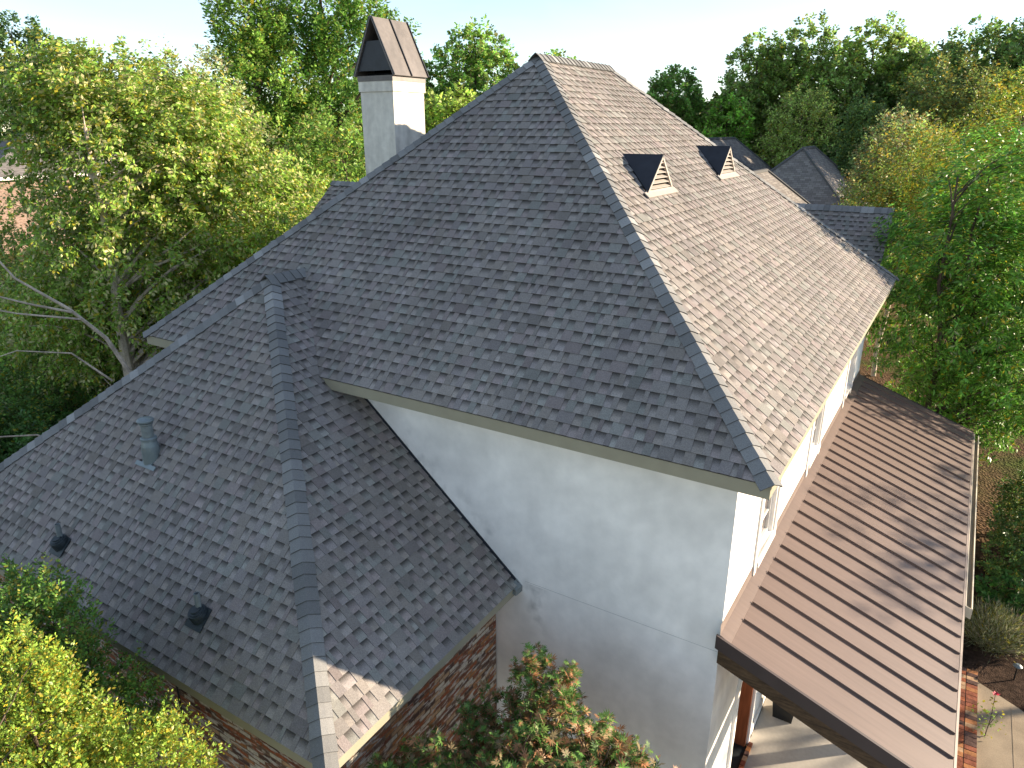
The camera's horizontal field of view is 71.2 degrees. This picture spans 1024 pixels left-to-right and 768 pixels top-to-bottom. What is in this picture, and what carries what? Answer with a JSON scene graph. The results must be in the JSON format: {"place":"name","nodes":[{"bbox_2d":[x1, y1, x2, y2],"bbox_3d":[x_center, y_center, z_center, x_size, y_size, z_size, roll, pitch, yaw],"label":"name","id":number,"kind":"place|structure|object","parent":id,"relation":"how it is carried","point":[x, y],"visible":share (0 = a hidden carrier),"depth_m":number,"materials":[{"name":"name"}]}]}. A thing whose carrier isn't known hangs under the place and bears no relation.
{"place":"outdoors","nodes":[
{"label":"outdoors","id":0,"kind":"place"},
{"bbox_2d":[0,434,39,437],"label":"branch","id":1,"kind":"object","parent":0,"point":[21,435],"visible":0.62,"depth_m":13.72,"materials":[{"name":"grey plant"}]},
{"bbox_2d":[0,133,155,253],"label":"brick house","id":2,"kind":"structure","parent":0,"point":[19,219],"depth_m":56.99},
{"bbox_2d":[0,170,1023,746],"bbox_3d":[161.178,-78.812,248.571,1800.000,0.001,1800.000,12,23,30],"label":"ground","id":3,"kind":"structure","parent":0,"point":[992,472],"depth_m":21.65,"materials":[{"name":"brown soil"}]},
{"bbox_2d":[0,396,24,461],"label":"understory shrub","id":4,"kind":"object","parent":3,"relation":"on","point":[7,431],"visible":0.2,"depth_m":17.02,"materials":[{"name":"green plant"}]},
{"bbox_2d":[0,305,39,410],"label":"understory shrub","id":5,"kind":"object","parent":3,"relation":"on","point":[13,367],"visible":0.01,"depth_m":22.60,"materials":[{"name":"green plant"}]},
{"bbox_2d":[0,397,88,462],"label":"understory shrub","id":6,"kind":"object","parent":3,"relation":"on","point":[24,439],"visible":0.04,"depth_m":16.77,"materials":[{"name":"green plant"}]},
{"bbox_2d":[0,173,101,411],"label":"understory shrub","id":7,"kind":"object","parent":3,"relation":"on","point":[8,230],"visible":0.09,"depth_m":22.25,"materials":[{"name":"green plant"}]},
{"bbox_2d":[0,328,120,455],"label":"understory shrub","id":8,"kind":"object","parent":3,"relation":"on","point":[15,401],"visible":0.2,"depth_m":18.31,"materials":[{"name":"green plant"}]},
{"bbox_2d":[0,9,121,140],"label":"dark tree","id":9,"kind":"object","parent":3,"relation":"on","point":[4,32],"visible":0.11,"depth_m":72.80,"materials":[{"name":"green plant"}]},
{"bbox_2d":[0,257,164,421],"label":"understory shrub","id":10,"kind":"object","parent":3,"relation":"on","point":[51,393],"visible":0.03,"depth_m":21.03,"materials":[{"name":"green plant"}]},
{"bbox_2d":[0,552,175,767],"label":"wax myrtle","id":11,"kind":"object","parent":3,"relation":"on","point":[31,597],"visible":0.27,"depth_m":7.29,"materials":[{"name":"green plant"}]},
{"bbox_2d":[0,607,230,767],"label":"wax myrtle","id":12,"kind":"object","parent":3,"relation":"on","point":[20,706],"visible":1,"depth_m":6.12,"materials":[{"name":"green plant"}]},
{"bbox_2d":[99,289,172,383],"bbox_3d":[-9.834,-0.374,22.238,7.070,5.415,5.416,28,34,52],"label":"understory shrub","id":13,"kind":"object","parent":3,"relation":"on","point":[119,370],"depth_m":20.41,"materials":[{"name":"green plant"}]},
{"bbox_2d":[74,219,208,307],"bbox_3d":[-14.950,-3.552,29.634,9.029,6.476,8.122,12,23,30],"label":"understory shrub","id":14,"kind":"object","parent":3,"relation":"on","point":[160,272],"depth_m":29.33,"materials":[{"name":"green plant"}]},
{"bbox_2d":[86,55,199,159],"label":"dark tree","id":15,"kind":"object","parent":3,"relation":"on","point":[112,60],"depth_m":77.64,"materials":[{"name":"green plant"}]},
{"bbox_2d":[0,23,340,406],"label":"birch tree","id":16,"kind":"object","parent":3,"relation":"on","point":[212,212],"visible":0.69,"depth_m":16.89,"materials":[{"name":"green plant"}]},
{"bbox_2d":[0,350,112,380],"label":"arching branch","id":17,"kind":"object","parent":16,"relation":"attached to","point":[100,372],"visible":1,"depth_m":13.61,"materials":[{"name":"grey plant"}]},
{"bbox_2d":[0,261,131,373],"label":"leaning branch","id":18,"kind":"object","parent":16,"relation":"attached to","point":[109,343],"visible":0.92,"depth_m":13.68,"materials":[{"name":"grey plant"}]},
{"bbox_2d":[124,33,298,254],"bbox_3d":[-9.642,-4.989,24.008,6.102,12.113,4.607,3,20,7],"label":"pale tree","id":19,"kind":"object","parent":3,"relation":"on","point":[202,61],"visible":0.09,"depth_m":22.30,"materials":[{"name":"green plant"}]},
{"bbox_2d":[168,0,359,228],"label":"tall tree","id":20,"kind":"object","parent":3,"relation":"on","point":[261,54],"visible":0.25,"depth_m":25.41,"materials":[{"name":"green plant"}]},
{"bbox_2d":[251,98,365,229],"bbox_3d":[-5.446,-4.191,24.395,7.872,10.360,5.741,-2,20,-5],"label":"broadleaf tree","id":21,"kind":"object","parent":3,"relation":"on","point":[340,138],"visible":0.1,"depth_m":22.54,"materials":[{"name":"green plant"}]},
{"bbox_2d":[222,0,429,181],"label":"tall tree","id":22,"kind":"object","parent":3,"relation":"on","point":[334,46],"visible":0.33,"depth_m":26.63,"materials":[{"name":"green plant"}]},
{"bbox_2d":[349,59,432,165],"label":"background tree","id":23,"kind":"object","parent":3,"relation":"on","point":[427,82],"depth_m":44.82,"materials":[{"name":"green plant"}]},
{"bbox_2d":[424,79,476,133],"bbox_3d":[-2.463,-7.809,32.858,6.181,11.529,5.889,12,23,30],"label":"background tree","id":24,"kind":"object","parent":3,"relation":"on","point":[458,102],"visible":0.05,"depth_m":30.98,"materials":[{"name":"green plant"}]},
{"bbox_2d":[424,14,519,123],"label":"background tree","id":25,"kind":"object","parent":3,"relation":"on","point":[478,60],"visible":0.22,"depth_m":43.31,"materials":[{"name":"green plant"}]},
{"bbox_2d":[0,15,978,767],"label":"house","id":26,"kind":"structure","parent":3,"relation":"on","point":[416,429],"depth_m":9.09,"materials":[{"name":"grey"}]},
{"bbox_2d":[726,679,756,767],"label":"door","id":27,"kind":"structure","parent":26,"relation":"in","point":[745,698],"depth_m":11.10,"materials":[{"name":"brown wood"}]},
{"bbox_2d":[752,475,783,575],"bbox_3d":[3.297,1.483,9.223,0.160,1.957,1.180,12,23,30],"label":"window","id":28,"kind":"structure","parent":26,"relation":"in","point":[765,509],"depth_m":9.51,"materials":[{"name":"white paint"}]},
{"bbox_2d":[805,402,826,476],"bbox_3d":[5.054,0.536,11.876,0.160,1.957,1.200,12,23,30],"label":"window","id":29,"kind":"structure","parent":26,"relation":"in","point":[814,428],"depth_m":12.21,"materials":[{"name":"white paint"}]},
{"bbox_2d":[841,348,857,407],"bbox_3d":[7.054,-0.543,14.897,0.160,1.957,1.200,12,23,30],"label":"window","id":30,"kind":"structure","parent":26,"relation":"in","point":[848,390],"depth_m":15.01,"materials":[{"name":"white paint"}]},
{"bbox_2d":[0,50,1021,183],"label":"distant woods","id":31,"kind":"object","parent":3,"relation":"on","point":[351,73],"depth_m":92.62,"materials":[{"name":"green plant"}]},
{"bbox_2d":[365,640,680,767],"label":"magnolia tree","id":32,"kind":"object","parent":3,"relation":"on","point":[527,741],"visible":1,"depth_m":7.39,"materials":[{"name":"green plant"}]},
{"bbox_2d":[524,47,576,63],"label":"background tree","id":33,"kind":"object","parent":3,"relation":"on","point":[555,52],"depth_m":44.19,"materials":[{"name":"green plant"}]},
{"bbox_2d":[646,63,708,127],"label":"background tree","id":34,"kind":"object","parent":3,"relation":"on","point":[687,105],"visible":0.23,"depth_m":53.61,"materials":[{"name":"green plant"}]},
{"bbox_2d":[694,91,766,160],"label":"background tree","id":35,"kind":"object","parent":3,"relation":"on","point":[707,127],"visible":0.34,"depth_m":53.24,"materials":[{"name":"green plant"}]},
{"bbox_2d":[704,26,794,164],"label":"background tree","id":36,"kind":"object","parent":3,"relation":"on","point":[741,88],"visible":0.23,"depth_m":54.31,"materials":[{"name":"green plant"}]},
{"bbox_2d":[708,137,868,205],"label":"neighbour house","id":37,"kind":"structure","parent":3,"relation":"on","point":[809,174],"depth_m":38.73,"materials":[{"name":"grey"}]},
{"bbox_2d":[751,80,844,167],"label":"light tree","id":38,"kind":"object","parent":3,"relation":"on","point":[794,144],"visible":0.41,"depth_m":50.69,"materials":[{"name":"green plant"}]},
{"bbox_2d":[749,9,869,165],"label":"background tree","id":39,"kind":"object","parent":3,"relation":"on","point":[800,62],"visible":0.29,"depth_m":52.88,"materials":[{"name":"green plant"}]},
{"bbox_2d":[813,132,872,186],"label":"background tree","id":40,"kind":"object","parent":3,"relation":"on","point":[827,152],"visible":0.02,"depth_m":49.53,"materials":[{"name":"green plant"}]},
{"bbox_2d":[830,89,887,188],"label":"slender tree","id":41,"kind":"object","parent":3,"relation":"on","point":[856,112],"visible":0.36,"depth_m":41.44,"materials":[{"name":"green plant"}]},
{"bbox_2d":[810,10,938,142],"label":"background tree","id":42,"kind":"object","parent":3,"relation":"on","point":[856,50],"visible":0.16,"depth_m":52.97,"materials":[{"name":"green plant"}]},
{"bbox_2d":[836,40,938,142],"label":"background tree","id":43,"kind":"object","parent":3,"relation":"on","point":[889,90],"visible":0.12,"depth_m":51.75,"materials":[{"name":"green plant"}]},
{"bbox_2d":[831,103,968,339],"bbox_3d":[17.169,-6.846,31.627,5.449,10.484,4.984,0,20,1],"label":"tree","id":44,"kind":"object","parent":3,"relation":"on","point":[873,135],"visible":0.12,"depth_m":30.88,"materials":[{"name":"green plant"}]},
{"bbox_2d":[840,115,984,375],"bbox_3d":[14.592,-4.953,27.158,5.859,9.939,5.214,12,23,30],"label":"yellow tree","id":45,"kind":"object","parent":3,"relation":"on","point":[886,174],"visible":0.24,"depth_m":25.98,"materials":[{"name":"green plant"}]},
{"bbox_2d":[862,116,1023,465],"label":"sweetbay tree","id":46,"kind":"object","parent":3,"relation":"on","point":[948,368],"visible":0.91,"depth_m":16.77,"materials":[{"name":"green plant"}]},
{"bbox_2d":[869,45,1023,279],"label":"olive tree","id":47,"kind":"object","parent":3,"relation":"on","point":[929,99],"visible":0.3,"depth_m":40.34,"materials":[{"name":"green plant"}]},
{"bbox_2d":[880,66,1023,414],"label":"yellow tree","id":48,"kind":"object","parent":3,"relation":"on","point":[1008,129],"visible":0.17,"depth_m":22.29,"materials":[{"name":"green plant"}]},
{"bbox_2d":[889,13,1018,231],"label":"background tree","id":49,"kind":"object","parent":3,"relation":"on","point":[957,48],"visible":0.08,"depth_m":46.66,"materials":[{"name":"green plant"}]},
{"bbox_2d":[953,667,977,767],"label":"brick edging","id":50,"kind":"object","parent":3,"relation":"on","point":[967,748],"visible":0.59,"depth_m":11.81,"materials":[{"name":"red brick"}]},
{"bbox_2d":[972,691,1005,737],"bbox_3d":[7.666,5.349,11.528,0.523,0.926,0.499,-5,20,-13],"label":"rose bush","id":51,"kind":"object","parent":3,"relation":"on","point":[995,693],"visible":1,"depth_m":11.52,"materials":[{"name":"green plant"}]},
{"bbox_2d":[959,541,1023,711],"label":"mulch bed","id":52,"kind":"object","parent":3,"relation":"on","point":[995,673],"depth_m":13.28,"materials":[{"name":"brown soil"}]},
{"bbox_2d":[962,595,1023,661],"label":"ornamental grass","id":53,"kind":"object","parent":52,"relation":"on","point":[996,620],"depth_m":13.48,"materials":[{"name":"green plant"}]},
{"bbox_2d":[974,569,1023,617],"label":"green shrub","id":54,"kind":"object","parent":52,"relation":"on","point":[983,591],"visible":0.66,"depth_m":14.20,"materials":[{"name":"green plant"}]},
{"bbox_2d":[1013,663,1022,679],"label":"path light","id":55,"kind":"object","parent":52,"relation":"on","point":[1017,666],"visible":1,"depth_m":12.77,"materials":[{"name":"paint"}]},
{"bbox_2d":[971,16,1023,261],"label":"background tree","id":56,"kind":"object","parent":3,"relation":"on","point":[1016,52],"visible":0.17,"depth_m":44.27,"materials":[{"name":"green plant"}]},
{"bbox_2d":[974,469,1023,614],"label":"hedge","id":57,"kind":"object","parent":3,"relation":"on","point":[1007,535],"visible":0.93,"depth_m":15.28,"materials":[{"name":"green plant"}]},
{"bbox_2d":[0,0,1023,133],"label":"sky","id":58,"kind":"structure","parent":0,"point":[637,38],"materials":[{"name":"white"}]},
{"bbox_2d":[772,702,793,723],"bbox_3d":[4.547,5.110,11.818,0.460,0.880,0.460,12,23,30],"label":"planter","id":59,"kind":"object","parent":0,"point":[778,712],"visible":0.06,"depth_m":11.80,"materials":[{"name":"black"}]},
{"bbox_2d":[744,698,866,767],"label":"patio","id":60,"kind":"structure","parent":0,"point":[779,743],"depth_m":11.30,"materials":[{"name":"concrete"}]},
{"bbox_2d":[977,682,1023,767],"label":"path","id":61,"kind":"structure","parent":0,"point":[999,749],"depth_m":11.69,"materials":[{"name":"concrete"}]}
]}

